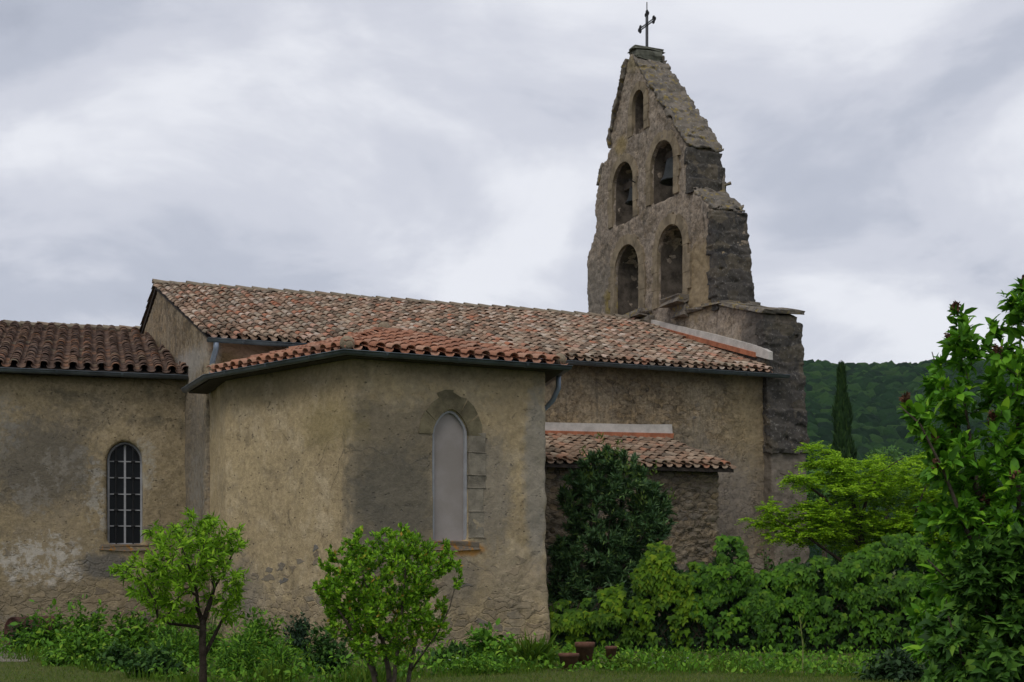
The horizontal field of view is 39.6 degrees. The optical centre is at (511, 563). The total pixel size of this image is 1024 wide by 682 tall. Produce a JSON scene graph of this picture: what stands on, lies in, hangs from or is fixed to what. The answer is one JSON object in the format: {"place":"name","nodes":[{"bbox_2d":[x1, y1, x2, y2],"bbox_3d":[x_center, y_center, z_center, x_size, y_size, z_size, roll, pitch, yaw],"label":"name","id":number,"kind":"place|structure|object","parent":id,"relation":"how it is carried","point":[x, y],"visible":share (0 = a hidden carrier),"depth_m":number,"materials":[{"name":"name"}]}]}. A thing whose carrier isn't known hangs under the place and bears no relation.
{"place":"outdoors","nodes":[
{"label":"outdoors","id":0,"kind":"place"},
{"bbox_2d":[0,645,43,661],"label":"gravel path","id":1,"kind":"structure","parent":0,"point":[9,659],"depth_m":23.60,"materials":[{"name":"grey gravel"}]},
{"bbox_2d":[0,571,924,681],"bbox_3d":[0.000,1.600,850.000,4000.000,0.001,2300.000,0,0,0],"label":"ground","id":2,"kind":"structure","parent":0,"point":[67,675],"depth_m":20.56,"materials":[{"name":"green plant"}]},
{"bbox_2d":[4,614,52,647],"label":"bramble","id":3,"kind":"object","parent":2,"relation":"on","point":[16,634],"visible":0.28,"depth_m":26.33,"materials":[{"name":"green plant"}]},
{"bbox_2d":[4,616,58,644],"bbox_3d":[-9.147,1.300,27.126,0.600,0.600,0.848,0,0,38],"label":"rusty drum","id":4,"kind":"object","parent":2,"relation":"on","point":[10,620],"visible":0.24,"depth_m":26.90,"materials":[{"name":"metal"}]},
{"bbox_2d":[10,598,80,651],"bbox_3d":[-8.367,1.178,25.596,1.269,1.123,1.169,0,0,38],"label":"bramble","id":5,"kind":"object","parent":2,"relation":"on","point":[44,636],"visible":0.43,"depth_m":25.50,"materials":[{"name":"green plant"}]},
{"bbox_2d":[38,624,112,666],"bbox_3d":[-6.889,1.331,22.592,1.297,0.752,1.222,0,0,-41],"label":"bramble","id":6,"kind":"object","parent":2,"relation":"on","point":[80,647],"visible":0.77,"depth_m":22.40,"materials":[{"name":"green plant"}]},
{"bbox_2d":[60,594,109,645],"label":"bramble","id":7,"kind":"object","parent":2,"relation":"on","point":[81,620],"visible":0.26,"depth_m":26.14,"materials":[{"name":"green plant"}]},
{"bbox_2d":[90,637,145,670],"bbox_3d":[-6.003,1.418,21.634,0.823,0.606,0.817,0,0,-36],"label":"peony","id":8,"kind":"object","parent":2,"relation":"on","point":[115,652],"visible":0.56,"depth_m":21.48,"materials":[{"name":"green plant"}]},
{"bbox_2d":[94,606,163,651],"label":"bramble","id":9,"kind":"object","parent":2,"relation":"on","point":[136,632],"visible":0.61,"depth_m":25.96,"materials":[{"name":"green plant"}]},
{"bbox_2d":[119,639,188,677],"bbox_3d":[-4.998,1.380,20.059,0.987,0.664,0.852,0,0,0],"label":"peony","id":10,"kind":"object","parent":2,"relation":"on","point":[148,660],"visible":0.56,"depth_m":19.91,"materials":[{"name":"green plant"}]},
{"bbox_2d":[143,610,195,647],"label":"bramble","id":11,"kind":"object","parent":2,"relation":"on","point":[154,627],"visible":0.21,"depth_m":26.86,"materials":[{"name":"green plant"}]},
{"bbox_2d":[106,507,251,681],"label":"fruit tree","id":12,"kind":"object","parent":2,"relation":"on","point":[208,547],"visible":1,"depth_m":16.35,"materials":[{"name":"green plant"}]},
{"bbox_2d":[146,612,214,666],"bbox_3d":[-5.213,1.211,22.383,1.148,0.978,1.223,0,0,0],"label":"buttercup plant","id":13,"kind":"object","parent":2,"relation":"on","point":[193,648],"visible":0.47,"depth_m":22.32,"materials":[{"name":"green plant"}]},
{"bbox_2d":[184,607,233,656],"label":"bramble","id":14,"kind":"object","parent":2,"relation":"on","point":[214,627],"visible":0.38,"depth_m":24.52,"materials":[{"name":"green plant"}]},
{"bbox_2d":[197,613,271,677],"bbox_3d":[-3.930,1.202,20.343,1.184,1.012,0.995,0,0,0],"label":"buttercup plant","id":15,"kind":"object","parent":2,"relation":"on","point":[236,661],"visible":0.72,"depth_m":20.30,"materials":[{"name":"green plant"}]},
{"bbox_2d":[218,607,292,659],"bbox_3d":[-4.354,1.213,23.995,1.283,0.994,1.019,0,0,0],"label":"shrub","id":16,"kind":"object","parent":2,"relation":"on","point":[269,635],"visible":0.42,"depth_m":23.90,"materials":[{"name":"green plant"}]},
{"bbox_2d":[257,633,309,679],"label":"shrub","id":17,"kind":"object","parent":2,"relation":"on","point":[284,654],"visible":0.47,"depth_m":19.77,"materials":[{"name":"green plant"}]},
{"bbox_2d":[282,612,314,656],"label":"shrub","id":18,"kind":"object","parent":2,"relation":"on","point":[299,636],"visible":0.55,"depth_m":24.54,"materials":[{"name":"green plant"}]},
{"bbox_2d":[289,618,357,674],"bbox_3d":[-2.727,1.224,20.833,0.987,0.922,0.850,0,0,34],"label":"shrub","id":19,"kind":"object","parent":2,"relation":"on","point":[321,655],"visible":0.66,"depth_m":20.70,"materials":[{"name":"green plant"}]},
{"bbox_2d":[311,521,464,681],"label":"pomegranate shrub","id":20,"kind":"object","parent":2,"relation":"on","point":[371,598],"visible":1,"depth_m":15.80,"materials":[{"name":"green plant"}]},
{"bbox_2d":[0,2,809,655],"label":"church","id":21,"kind":"structure","parent":2,"relation":"on","point":[296,432],"depth_m":31.11,"materials":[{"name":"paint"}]},
{"bbox_2d":[99,442,148,550],"bbox_3d":[-8.576,-1.496,31.463,1.090,2.441,0.380,0,0,-15],"label":"window","id":22,"kind":"structure","parent":21,"relation":"in","point":[124,460],"depth_m":31.51,"materials":[{"name":"black glass"}]},
{"bbox_2d":[418,390,485,550],"bbox_3d":[-1.088,-1.648,25.238,1.333,2.853,0.284,0,0,-27],"label":"window","id":23,"kind":"structure","parent":21,"relation":"in","point":[451,482],"depth_m":25.27,"materials":[{"name":"grey glass"}]},
{"bbox_2d":[624,181,632,205],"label":"bell","id":24,"kind":"object","parent":21,"relation":"hanging from","point":[628,187],"visible":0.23,"depth_m":41.96,"materials":[{"name":"grey metal"}]},
{"bbox_2d":[660,150,672,185],"bbox_3d":[4.571,-11.061,39.626,0.918,0.950,1.354,0,0,0],"label":"bell","id":25,"kind":"object","parent":21,"relation":"hanging from","point":[667,179],"visible":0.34,"depth_m":39.51,"materials":[{"name":"grey metal"}]},
{"bbox_2d":[722,175,731,190],"bbox_3d":[5.782,-10.152,38.323,0.266,0.622,0.095,0,0,0],"label":"loudspeaker","id":26,"kind":"object","parent":21,"relation":"attached to","point":[724,184],"depth_m":38.30,"materials":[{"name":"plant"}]},
{"bbox_2d":[429,640,472,666],"bbox_3d":[-0.931,1.437,22.148,0.723,0.507,0.661,0,0,-42],"label":"peony","id":27,"kind":"object","parent":2,"relation":"on","point":[452,647],"visible":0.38,"depth_m":22.10,"materials":[{"name":"green plant"}]},
{"bbox_2d":[446,655,465,671],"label":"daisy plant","id":28,"kind":"object","parent":2,"relation":"on","point":[456,658],"visible":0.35,"depth_m":20.86,"materials":[{"name":"green plant"}]},
{"bbox_2d":[0,625,920,681],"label":"undergrowth","id":29,"kind":"object","parent":2,"relation":"on","point":[832,659],"visible":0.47,"depth_m":21.65,"materials":[{"name":"green plant"}]},
{"bbox_2d":[2,645,919,681],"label":"long grass","id":30,"kind":"structure","parent":2,"relation":"on","point":[364,676],"depth_m":20.23,"materials":[{"name":"green plant"}]},
{"bbox_2d":[438,648,520,674],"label":"plant","id":31,"kind":"object","parent":2,"relation":"on","point":[499,664],"visible":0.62,"depth_m":20.69,"materials":[{"name":"green plant"}]},
{"bbox_2d":[462,617,518,662],"bbox_3d":[-0.383,1.298,22.611,1.330,0.885,1.027,0,0,0],"label":"peony","id":32,"kind":"object","parent":2,"relation":"on","point":[486,638],"visible":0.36,"depth_m":22.48,"materials":[{"name":"green plant"}]},
{"bbox_2d":[502,629,563,666],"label":"daylily","id":33,"kind":"object","parent":2,"relation":"on","point":[522,650],"visible":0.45,"depth_m":21.86,"materials":[{"name":"green plant"}]},
{"bbox_2d":[558,653,578,669],"bbox_3d":[0.861,1.479,21.552,0.325,0.242,0.325,0,0,0],"label":"flower pot","id":34,"kind":"object","parent":2,"relation":"on","point":[568,659],"visible":0.91,"depth_m":21.44,"materials":[{"name":"ceramic"}]},
{"bbox_2d":[575,642,594,666],"bbox_3d":[1.137,1.413,22.225,0.322,0.375,0.322,0,0,0],"label":"flower pot","id":35,"kind":"object","parent":2,"relation":"on","point":[583,649],"visible":0.79,"depth_m":22.11,"materials":[{"name":"ceramic"}]},
{"bbox_2d":[605,646,616,661],"bbox_3d":[1.613,1.470,23.128,0.201,0.260,0.201,0,0,0],"label":"flower pot","id":36,"kind":"object","parent":2,"relation":"on","point":[612,650],"visible":0.73,"depth_m":23.05,"materials":[{"name":"ceramic"}]},
{"bbox_2d":[546,432,679,608],"bbox_3d":[1.925,-0.499,27.755,2.666,4.206,2.115,0,0,0],"label":"bay tree","id":37,"kind":"object","parent":2,"relation":"on","point":[617,552],"visible":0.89,"depth_m":27.40,"materials":[{"name":"green plant"}]},
{"bbox_2d":[596,654,644,670],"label":"plant","id":38,"kind":"object","parent":2,"relation":"on","point":[618,661],"visible":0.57,"depth_m":21.52,"materials":[{"name":"green plant"}]},
{"bbox_2d":[640,648,706,666],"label":"daisy plant","id":39,"kind":"object","parent":2,"relation":"on","point":[672,656],"visible":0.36,"depth_m":22.35,"materials":[{"name":"green plant"}]},
{"bbox_2d":[699,654,758,665],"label":"plant","id":40,"kind":"object","parent":2,"relation":"on","point":[727,659],"visible":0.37,"depth_m":22.51,"materials":[{"name":"green plant"}]},
{"bbox_2d":[597,556,911,651],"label":"garden wall","id":41,"kind":"structure","parent":2,"relation":"on","point":[757,562],"depth_m":25.88,"materials":[{"name":"stone"}]},
{"bbox_2d":[548,541,700,651],"bbox_3d":[2.033,0.657,26.185,2.949,2.160,1.019,0,0,10],"label":"creeper","id":42,"kind":"object","parent":41,"relation":"attached to","point":[620,615],"visible":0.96,"depth_m":25.88,"materials":[{"name":"green plant"}]},
{"bbox_2d":[688,532,957,652],"bbox_3d":[6.524,0.588,25.551,6.724,2.330,1.147,0,0,7],"label":"creeper","id":43,"kind":"object","parent":41,"relation":"attached to","point":[767,602],"visible":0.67,"depth_m":25.45,"materials":[{"name":"green plant"}]},
{"bbox_2d":[757,545,782,571],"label":"bush","id":44,"kind":"object","parent":2,"relation":"on","point":[771,566],"visible":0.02,"depth_m":26.59,"materials":[{"name":"green plant"}]},
{"bbox_2d":[762,653,817,667],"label":"plant","id":45,"kind":"object","parent":2,"relation":"on","point":[799,662],"visible":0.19,"depth_m":22.01,"materials":[{"name":"green plant"}]},
{"bbox_2d":[797,607,807,673],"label":"tall stalk","id":46,"kind":"object","parent":2,"relation":"on","point":[800,634],"visible":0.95,"depth_m":20.60,"materials":[{"name":"green plant"}]},
{"bbox_2d":[805,459,832,557],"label":"broadleaf tree","id":47,"kind":"object","parent":2,"relation":"on","point":[813,496],"visible":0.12,"depth_m":138.62,"materials":[{"name":"green plant"}]},
{"bbox_2d":[829,360,858,564],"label":"cypress tree","id":48,"kind":"object","parent":2,"relation":"on","point":[842,417],"visible":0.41,"depth_m":54.77,"materials":[{"name":"green plant"}]},
{"bbox_2d":[734,440,961,577],"bbox_3d":[7.439,-0.519,29.951,5.518,4.242,2.577,0,0,0],"label":"acacia tree","id":49,"kind":"object","parent":2,"relation":"on","point":[826,527],"visible":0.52,"depth_m":29.66,"materials":[{"name":"green plant"}]},
{"bbox_2d":[856,444,919,518],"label":"broadleaf tree","id":50,"kind":"object","parent":2,"relation":"on","point":[880,452],"visible":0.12,"depth_m":149.64,"materials":[{"name":"green plant"}]},
{"bbox_2d":[851,643,928,681],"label":"plant","id":51,"kind":"object","parent":2,"relation":"on","point":[897,667],"visible":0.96,"depth_m":19.37,"materials":[{"name":"green plant"}]},
{"bbox_2d":[895,448,925,509],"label":"broadleaf tree","id":52,"kind":"object","parent":2,"relation":"on","point":[915,452],"visible":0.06,"depth_m":159.57,"materials":[{"name":"green plant"}]},
{"bbox_2d":[897,274,1023,674],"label":"lilac bush","id":53,"kind":"object","parent":2,"relation":"on","point":[961,514],"visible":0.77,"depth_m":10.85,"materials":[{"name":"green plant"}]},
{"bbox_2d":[916,517,1023,681],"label":"laurel bush","id":54,"kind":"object","parent":2,"relation":"on","point":[975,648],"visible":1,"depth_m":9.99,"materials":[{"name":"green plant"}]},
{"bbox_2d":[0,0,1023,363],"label":"sky","id":55,"kind":"structure","parent":0,"point":[440,150],"materials":[{"name":"grey"}]},
{"bbox_3d":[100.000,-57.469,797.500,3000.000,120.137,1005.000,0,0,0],"label":"hill","id":56,"kind":"structure","parent":0,"visible":0},
{"bbox_2d":[803,357,1023,569],"bbox_3d":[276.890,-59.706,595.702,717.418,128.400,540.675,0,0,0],"label":"forest","id":57,"kind":"object","parent":56,"relation":"on","point":[875,390],"visible":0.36,"depth_m":577.17,"materials":[{"name":"green plant"}]}
]}

